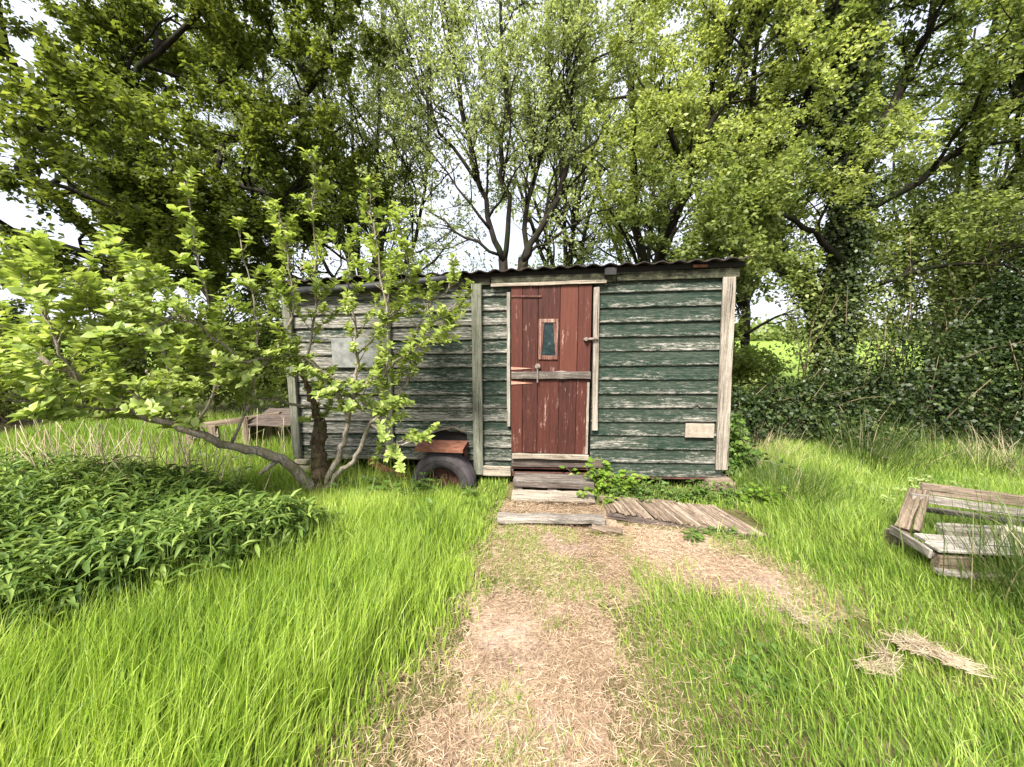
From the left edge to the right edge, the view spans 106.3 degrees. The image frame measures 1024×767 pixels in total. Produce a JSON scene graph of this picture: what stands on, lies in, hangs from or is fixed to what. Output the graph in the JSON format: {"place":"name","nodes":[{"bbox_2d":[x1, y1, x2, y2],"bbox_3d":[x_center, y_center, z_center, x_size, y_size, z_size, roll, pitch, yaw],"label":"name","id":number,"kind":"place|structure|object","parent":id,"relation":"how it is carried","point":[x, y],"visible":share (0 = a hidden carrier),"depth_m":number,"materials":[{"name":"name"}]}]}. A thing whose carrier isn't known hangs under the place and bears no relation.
{"place":"outdoors","nodes":[
{"label":"outdoors","id":0,"kind":"place"},
{"bbox_2d":[0,439,506,766],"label":"tall grass","id":1,"kind":"structure","parent":0,"point":[243,661],"depth_m":1.68,"materials":[{"name":"green plant"}]},
{"bbox_2d":[0,333,1023,766],"bbox_3d":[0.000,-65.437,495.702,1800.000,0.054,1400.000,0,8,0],"label":"ground","id":2,"kind":"structure","parent":0,"point":[686,751],"depth_m":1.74,"materials":[{"name":"green plant"}]},
{"bbox_2d":[0,413,249,545],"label":"dead plant","id":3,"kind":"object","parent":2,"relation":"on","point":[98,449],"visible":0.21,"depth_m":3.30,"materials":[{"name":"beige plant"}]},
{"bbox_2d":[0,291,288,425],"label":"hawthorn bush","id":4,"kind":"object","parent":2,"relation":"on","point":[219,398],"visible":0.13,"depth_m":6.67,"materials":[{"name":"green plant"}]},
{"bbox_2d":[0,443,362,657],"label":"ground cover","id":5,"kind":"object","parent":2,"relation":"on","point":[103,530],"visible":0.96,"depth_m":2.21,"materials":[{"name":"green plant"}]},
{"bbox_2d":[70,62,305,345],"bbox_3d":[-9.669,-5.168,12.044,6.044,10.418,5.898,0,8,0],"label":"background tree","id":6,"kind":"object","parent":2,"relation":"on","point":[234,285],"visible":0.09,"depth_m":11.97,"materials":[{"name":"green plant"}]},
{"bbox_2d":[88,424,287,489],"bbox_3d":[-2.892,0.761,3.496,1.754,0.741,0.812,0,8,0],"label":"dead plant","id":7,"kind":"object","parent":2,"relation":"on","point":[173,442],"visible":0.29,"depth_m":3.58,"materials":[{"name":"beige plant"}]},
{"bbox_2d":[0,0,421,379],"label":"oak tree","id":8,"kind":"object","parent":2,"relation":"on","point":[132,189],"visible":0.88,"depth_m":5.77,"materials":[{"name":"green plant"}]},
{"bbox_2d":[199,451,254,484],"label":"hogweed","id":9,"kind":"object","parent":2,"relation":"on","point":[236,469],"visible":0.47,"depth_m":3.66,"materials":[{"name":"green plant"}]},
{"bbox_2d":[185,411,281,449],"bbox_3d":[-3.751,0.665,5.154,1.251,0.546,0.156,-1,8,-4],"label":"wooden trestle","id":10,"kind":"object","parent":2,"relation":"on","point":[212,426],"visible":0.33,"depth_m":5.11,"materials":[{"name":"wood"}]},
{"bbox_2d":[0,145,473,495],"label":"apple tree","id":11,"kind":"object","parent":2,"relation":"on","point":[35,370],"visible":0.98,"depth_m":2.73,"materials":[{"name":"green plant"}]},
{"bbox_2d":[225,408,290,468],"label":"dead plant","id":12,"kind":"object","parent":2,"relation":"on","point":[262,440],"visible":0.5,"depth_m":4.52,"materials":[{"name":"beige plant"}]},
{"bbox_2d":[242,408,290,445],"bbox_3d":[-3.019,0.621,5.192,0.829,0.518,0.624,0,8,-2],"label":"timber bin","id":13,"kind":"object","parent":2,"relation":"on","point":[270,420],"visible":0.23,"depth_m":5.04,"materials":[{"name":"wood"}]},
{"bbox_2d":[295,458,311,472],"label":"brick pier","id":14,"kind":"structure","parent":2,"relation":"on","point":[303,461],"depth_m":4.14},
{"bbox_2d":[299,566,360,630],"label":"dock weed","id":15,"kind":"object","parent":2,"relation":"on","point":[330,586],"visible":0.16,"depth_m":2.07,"materials":[{"name":"green plant"}]},
{"bbox_2d":[167,0,494,278],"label":"hawthorn tree","id":16,"kind":"object","parent":2,"relation":"on","point":[323,90],"visible":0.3,"depth_m":7.16,"materials":[{"name":"green plant"}]},
{"bbox_2d":[243,0,453,320],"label":"background tree","id":17,"kind":"object","parent":2,"relation":"on","point":[385,231],"visible":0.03,"depth_m":10.97,"materials":[{"name":"green plant"}]},
{"bbox_2d":[268,469,477,520],"bbox_3d":[-1.287,1.007,3.424,1.961,0.271,0.974,0,8,0],"label":"ground elder","id":18,"kind":"object","parent":2,"relation":"on","point":[410,488],"visible":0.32,"depth_m":3.55,"materials":[{"name":"green plant"}]},
{"bbox_2d":[407,497,432,535],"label":"dock weed","id":19,"kind":"object","parent":2,"relation":"on","point":[428,499],"visible":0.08,"depth_m":3.08,"materials":[{"name":"green plant"}]},
{"bbox_2d":[2,313,931,341],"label":"distant hedgerow","id":20,"kind":"object","parent":2,"relation":"on","point":[767,334],"visible":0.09,"depth_m":62.64,"materials":[{"name":"green plant"}]},
{"bbox_2d":[322,231,620,277],"bbox_3d":[-0.573,-1.066,7.967,6.997,3.975,1.744,0,8,0],"label":"shade bush","id":21,"kind":"object","parent":2,"relation":"on","point":[438,262],"visible":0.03,"depth_m":7.67,"materials":[{"name":"green plant"}]},
{"bbox_2d":[313,0,705,270],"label":"forked tree","id":22,"kind":"object","parent":2,"relation":"on","point":[566,43],"visible":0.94,"depth_m":6.03,"materials":[{"name":"green plant"}]},
{"bbox_2d":[272,256,751,489],"bbox_3d":[-0.048,-0.070,4.768,4.545,2.566,2.327,1,8,5],"label":"wooden hut","id":23,"kind":"object","parent":2,"relation":"on","point":[626,366],"visible":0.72,"depth_m":3.78,"materials":[{"name":"wood"}]},
{"bbox_2d":[511,379,589,460],"bbox_3d":[0.379,0.364,3.820,0.779,0.814,0.065,1,8,5],"label":"door","id":24,"kind":"structure","parent":23,"relation":"in","point":[533,430],"depth_m":3.82,"materials":[{"name":"red paint"}]},
{"bbox_2d":[511,285,591,382],"bbox_3d":[0.376,-0.470,3.698,0.775,0.930,0.085,1,8,5],"label":"door","id":25,"kind":"structure","parent":23,"relation":"in","point":[545,319],"depth_m":3.71,"materials":[{"name":"red paint"}]},
{"bbox_2d":[0,408,1023,522],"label":"rough grass","id":26,"kind":"structure","parent":2,"relation":"on","point":[112,426],"depth_m":4.73,"materials":[{"name":"green plant"}]},
{"bbox_2d":[511,489,594,506],"bbox_3d":[0.373,1.067,3.526,0.756,0.127,0.166,1,8,5],"label":"plank step","id":27,"kind":"object","parent":2,"relation":"on","point":[547,495],"visible":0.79,"depth_m":3.50,"materials":[{"name":"grey wood"}]},
{"bbox_2d":[513,473,593,490],"bbox_3d":[0.401,1.007,3.752,0.773,0.195,0.208,1,8,5],"label":"step","id":28,"kind":"object","parent":2,"relation":"on","point":[521,481],"visible":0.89,"depth_m":3.67,"materials":[{"name":"grey wood"}]},
{"bbox_2d":[466,25,663,268],"bbox_3d":[1.585,-5.624,11.388,6.022,11.487,5.648,6,10,37],"label":"background tree","id":29,"kind":"object","parent":2,"relation":"on","point":[585,253],"visible":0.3,"depth_m":10.75,"materials":[{"name":"green plant"}]},
{"bbox_2d":[559,456,648,504],"bbox_3d":[0.886,0.912,3.647,0.830,0.400,0.628,0,8,0],"label":"bramble","id":30,"kind":"object","parent":2,"relation":"on","point":[602,476],"visible":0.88,"depth_m":3.60,"materials":[{"name":"green plant"}]},
{"bbox_2d":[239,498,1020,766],"bbox_3d":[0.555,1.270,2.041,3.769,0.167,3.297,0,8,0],"label":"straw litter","id":31,"kind":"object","parent":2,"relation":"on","point":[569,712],"visible":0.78,"depth_m":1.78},
{"bbox_2d":[561,0,770,320],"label":"background tree","id":32,"kind":"object","parent":2,"relation":"on","point":[649,228],"visible":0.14,"depth_m":10.62,"materials":[{"name":"green plant"}]},
{"bbox_2d":[594,476,753,506],"bbox_3d":[1.551,1.005,3.588,1.597,0.232,0.494,0,8,0],"label":"fern weed","id":33,"kind":"object","parent":2,"relation":"on","point":[700,491],"visible":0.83,"depth_m":3.56,"materials":[{"name":"green plant"}]},
{"bbox_2d":[599,495,767,536],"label":"deck panel","id":34,"kind":"structure","parent":2,"relation":"on","point":[665,512],"depth_m":3.22,"materials":[{"name":"wood"}]},
{"bbox_2d":[681,525,744,545],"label":"nettle","id":35,"kind":"object","parent":2,"relation":"on","point":[696,533],"visible":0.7,"depth_m":2.93,"materials":[{"name":"green plant"}]},
{"bbox_2d":[698,473,735,494],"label":"timber block","id":36,"kind":"structure","parent":2,"relation":"on","point":[724,478],"depth_m":3.70,"materials":[{"name":"wood"}]},
{"bbox_2d":[525,0,951,263],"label":"lime green tree","id":37,"kind":"object","parent":2,"relation":"on","point":[765,129],"visible":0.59,"depth_m":5.69,"materials":[{"name":"green plant"}]},
{"bbox_2d":[673,136,809,393],"bbox_3d":[3.249,-1.272,5.599,1.661,4.372,0.983,0,8,0],"label":"slender tree","id":38,"kind":"object","parent":2,"relation":"on","point":[736,327],"visible":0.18,"depth_m":5.39,"materials":[{"name":"green plant"}]},
{"bbox_2d":[728,482,787,510],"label":"leafy weed","id":39,"kind":"object","parent":2,"relation":"on","point":[749,496],"visible":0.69,"depth_m":3.45,"materials":[{"name":"green plant"}]},
{"bbox_2d":[690,638,831,714],"bbox_3d":[1.110,1.317,1.757,0.598,0.103,0.376,0,8,0],"label":"clover patch","id":40,"kind":"object","parent":2,"relation":"on","point":[754,659],"visible":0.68,"depth_m":1.73,"materials":[{"name":"green plant"}]},
{"bbox_2d":[732,331,793,390],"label":"field bush","id":41,"kind":"object","parent":2,"relation":"on","point":[744,364],"visible":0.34,"depth_m":10.14,"materials":[{"name":"green plant"}]},
{"bbox_2d":[611,0,918,377],"bbox_3d":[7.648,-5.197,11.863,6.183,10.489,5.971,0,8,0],"label":"background tree","id":42,"kind":"object","parent":2,"relation":"on","point":[745,340],"visible":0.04,"depth_m":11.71,"materials":[{"name":"green plant"}]},
{"bbox_2d":[722,401,808,480],"bbox_3d":[2.389,0.585,4.216,1.099,0.954,1.186,0,8,0],"label":"bramble bush","id":43,"kind":"object","parent":2,"relation":"on","point":[737,441],"visible":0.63,"depth_m":3.99,"materials":[{"name":"green plant"}]},
{"bbox_2d":[748,424,843,468],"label":"rush tussock","id":44,"kind":"object","parent":2,"relation":"on","point":[766,447],"visible":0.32,"depth_m":4.48,"materials":[{"name":"plant"}]},
{"bbox_2d":[700,448,896,524],"bbox_3d":[2.683,0.899,3.469,1.466,0.547,1.620,-5,9,-30],"label":"rush tussock","id":45,"kind":"object","parent":2,"relation":"on","point":[791,486],"visible":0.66,"depth_m":3.52,"materials":[{"name":"green plant"}]},
{"bbox_2d":[780,599,826,626],"bbox_3d":[1.538,1.214,2.036,0.135,0.050,0.208,-7,10,-41],"label":"straw heap","id":46,"kind":"object","parent":2,"relation":"on","point":[799,615],"visible":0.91,"depth_m":2.05,"materials":[{"name":"beige plant"}]},
{"bbox_2d":[731,353,925,460],"bbox_3d":[3.980,0.365,5.028,3.131,1.540,1.927,0,8,0],"label":"hedge","id":47,"kind":"object","parent":2,"relation":"on","point":[757,411],"visible":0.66,"depth_m":5.01,"materials":[{"name":"green plant"}]},
{"bbox_2d":[670,0,1023,405],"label":"ivy clad tree","id":48,"kind":"object","parent":2,"relation":"on","point":[853,238],"visible":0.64,"depth_m":5.67,"materials":[{"name":"green plant"}]},
{"bbox_2d":[850,632,907,678],"bbox_3d":[1.687,1.243,1.758,0.278,0.068,0.176,-6,10,-39],"label":"straw heap","id":49,"kind":"object","parent":2,"relation":"on","point":[882,655],"visible":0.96,"depth_m":1.75,"materials":[{"name":"beige plant"}]},
{"bbox_2d":[787,400,994,481],"bbox_3d":[4.037,0.611,4.344,1.837,0.822,1.769,0,8,0],"label":"rush tussock","id":50,"kind":"object","parent":2,"relation":"on","point":[874,451],"visible":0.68,"depth_m":4.22,"materials":[{"name":"green plant"}]},
{"bbox_2d":[771,97,1023,423],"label":"leafy thicket","id":51,"kind":"object","parent":2,"relation":"on","point":[889,318],"visible":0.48,"depth_m":6.24,"materials":[{"name":"green plant"}]},
{"bbox_2d":[776,0,1023,412],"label":"ivied hedgerow tree","id":52,"kind":"object","parent":2,"relation":"on","point":[994,204],"visible":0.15,"depth_m":6.22,"materials":[{"name":"green plant"}]},
{"bbox_2d":[789,242,1023,454],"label":"dark hedge","id":53,"kind":"object","parent":2,"relation":"on","point":[993,347],"visible":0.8,"depth_m":5.11,"materials":[{"name":"green plant"}]},
{"bbox_2d":[823,470,1023,507],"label":"flowering weed","id":54,"kind":"object","parent":2,"relation":"on","point":[912,484],"visible":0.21,"depth_m":3.67,"materials":[{"name":"green plant"}]},
{"bbox_2d":[881,619,996,678],"bbox_3d":[1.990,1.209,1.795,0.395,0.115,0.177,5,9,34],"label":"straw heap","id":55,"kind":"object","parent":2,"relation":"on","point":[918,643],"visible":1,"depth_m":1.80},
{"bbox_2d":[857,0,1023,326],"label":"background tree","id":56,"kind":"object","parent":2,"relation":"on","point":[1003,150],"visible":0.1,"depth_m":10.59,"materials":[{"name":"green plant"}]},
{"bbox_2d":[857,417,1023,483],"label":"rush tussock","id":57,"kind":"object","parent":2,"relation":"on","point":[957,451],"visible":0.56,"depth_m":4.24,"materials":[{"name":"green plant"}]},
{"bbox_2d":[865,476,1023,632],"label":"rush tussock","id":58,"kind":"object","parent":2,"relation":"on","point":[1015,574],"visible":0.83,"depth_m":2.33,"materials":[{"name":"green plant"}]},
{"bbox_2d":[883,482,1023,581],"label":"broken bench","id":59,"kind":"object","parent":2,"relation":"on","point":[926,490],"visible":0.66,"depth_m":2.76,"materials":[{"name":"grey wood"}]},
{"bbox_2d":[998,524,1023,541],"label":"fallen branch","id":60,"kind":"object","parent":59,"relation":"on","point":[1003,531],"visible":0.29,"depth_m":2.57,"materials":[{"name":"wood"}]},
{"bbox_2d":[898,0,1023,369],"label":"shaded edge tree","id":61,"kind":"object","parent":2,"relation":"on","point":[995,119],"visible":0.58,"depth_m":5.39,"materials":[{"name":"green plant"}]},
{"bbox_2d":[921,426,1023,480],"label":"rush tussock","id":62,"kind":"object","parent":2,"relation":"on","point":[1004,453],"visible":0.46,"depth_m":4.33,"materials":[{"name":"plant"}]},
{"bbox_2d":[0,0,1023,331],"label":"sky","id":63,"kind":"structure","parent":0,"point":[13,213],"materials":[{"name":"white"}]},
{"bbox_2d":[416,504,907,766],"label":"path","id":64,"kind":"structure","parent":0,"point":[521,643],"depth_m":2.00,"materials":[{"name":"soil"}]},
{"bbox_2d":[497,505,605,527],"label":"platform","id":65,"kind":"structure","parent":64,"relation":"on","point":[505,516],"depth_m":3.12,"materials":[{"name":"grey wood"}]},
{"bbox_2d":[591,524,622,534],"bbox_3d":[0.747,1.146,3.015,0.237,0.049,0.091,3,20,14],"label":"broken offcut","id":66,"kind":"object","parent":64,"relation":"on","point":[604,528],"visible":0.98,"depth_m":2.99,"materials":[{"name":"wood"}]}
]}

